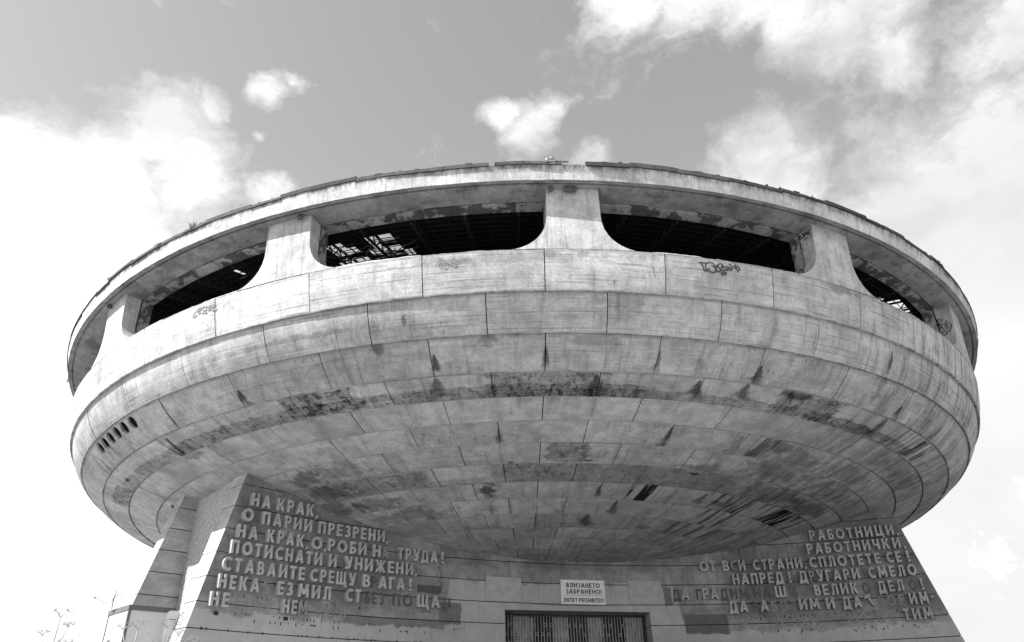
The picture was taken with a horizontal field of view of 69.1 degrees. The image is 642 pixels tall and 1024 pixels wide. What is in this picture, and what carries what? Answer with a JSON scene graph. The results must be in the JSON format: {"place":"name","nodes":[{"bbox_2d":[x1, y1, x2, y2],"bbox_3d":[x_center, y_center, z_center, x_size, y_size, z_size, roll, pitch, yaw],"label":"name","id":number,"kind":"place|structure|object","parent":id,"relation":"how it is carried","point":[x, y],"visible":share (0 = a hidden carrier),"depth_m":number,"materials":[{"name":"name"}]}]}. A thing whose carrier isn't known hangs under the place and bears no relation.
{"place":"outdoors","nodes":[
{"label":"outdoors","id":0,"kind":"place"},
{"bbox_2d":[0,0,1023,641],"label":"sky","id":1,"kind":"structure","parent":0,"point":[124,124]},
{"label":"paved terrace","id":2,"kind":"structure","parent":0,"visible":0},
{"bbox_2d":[102,604,176,641],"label":"guard cabin","id":3,"kind":"object","parent":2,"relation":"on","point":[155,616],"visible":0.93,"depth_m":31.73,"materials":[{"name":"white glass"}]},
{"bbox_2d":[93,586,121,608],"bbox_3d":[-17.647,12.017,32.460,0.741,0.961,0.879,-11,-31,17],"label":"satellite dish","id":4,"kind":"object","parent":3,"relation":"on","point":[112,596],"visible":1,"depth_m":32.75,"materials":[{"name":"white metal"}]},
{"bbox_2d":[106,614,120,641],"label":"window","id":5,"kind":"structure","parent":3,"relation":"in","point":[112,630],"depth_m":31.90,"materials":[{"name":"white glass"}]},
{"bbox_2d":[161,611,179,641],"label":"meter cabinet","id":6,"kind":"object","parent":2,"relation":"on","point":[173,616],"visible":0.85,"depth_m":31.38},
{"bbox_2d":[67,160,979,641],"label":"saucer monument","id":7,"kind":"object","parent":2,"relation":"on","point":[661,402],"visible":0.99,"depth_m":33.46,"materials":[{"name":"concrete"}]},
{"bbox_2d":[544,156,554,161],"bbox_3d":[1.491,-6.421,29.513,0.441,0.292,0.028,-1,-30,-1],"label":"bent metal scrap","id":8,"kind":"object","parent":7,"relation":"attached to","point":[549,158],"visible":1,"depth_m":29.52,"materials":[{"name":"grey metal"}]},
{"bbox_2d":[548,186,553,191],"bbox_3d":[1.530,-5.249,29.534,0.238,0.261,0.271,-23,-36,33],"label":"bird nest","id":9,"kind":"object","parent":7,"relation":"on","point":[550,188],"visible":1,"depth_m":29.46,"materials":[{"name":"grey"}]},
{"bbox_2d":[560,580,605,604],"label":"prohibition sign","id":10,"kind":"object","parent":7,"relation":"attached to","point":[589,592],"visible":1,"depth_m":41.49,"materials":[{"name":"white metal"}]},
{"bbox_3d":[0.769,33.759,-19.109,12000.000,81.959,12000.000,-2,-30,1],"label":"ground","id":11,"kind":"structure","parent":0,"visible":0},
{"bbox_2d":[35,608,75,641],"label":"umbel plant","id":12,"kind":"object","parent":11,"relation":"on","point":[67,625],"visible":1,"depth_m":9.45,"materials":[{"name":"grey plant"}]},
{"bbox_2d":[116,620,150,641],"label":"umbel plant","id":13,"kind":"object","parent":11,"relation":"on","point":[131,622],"visible":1,"depth_m":9.41,"materials":[{"name":"grey plant"}]},
{"bbox_2d":[148,629,199,641],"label":"weedy undergrowth","id":14,"kind":"object","parent":11,"relation":"on","point":[168,637],"visible":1,"depth_m":8.83,"materials":[{"name":"grey plant"}]},
{"bbox_2d":[161,620,187,641],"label":"umbel plant","id":15,"kind":"object","parent":11,"relation":"on","point":[177,632],"visible":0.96,"depth_m":9.41,"materials":[{"name":"grey plant"}]},
{"bbox_2d":[177,632,201,641],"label":"umbel plant","id":16,"kind":"object","parent":11,"relation":"on","point":[189,637],"visible":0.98,"depth_m":9.31,"materials":[{"name":"grey plant"}]}
]}

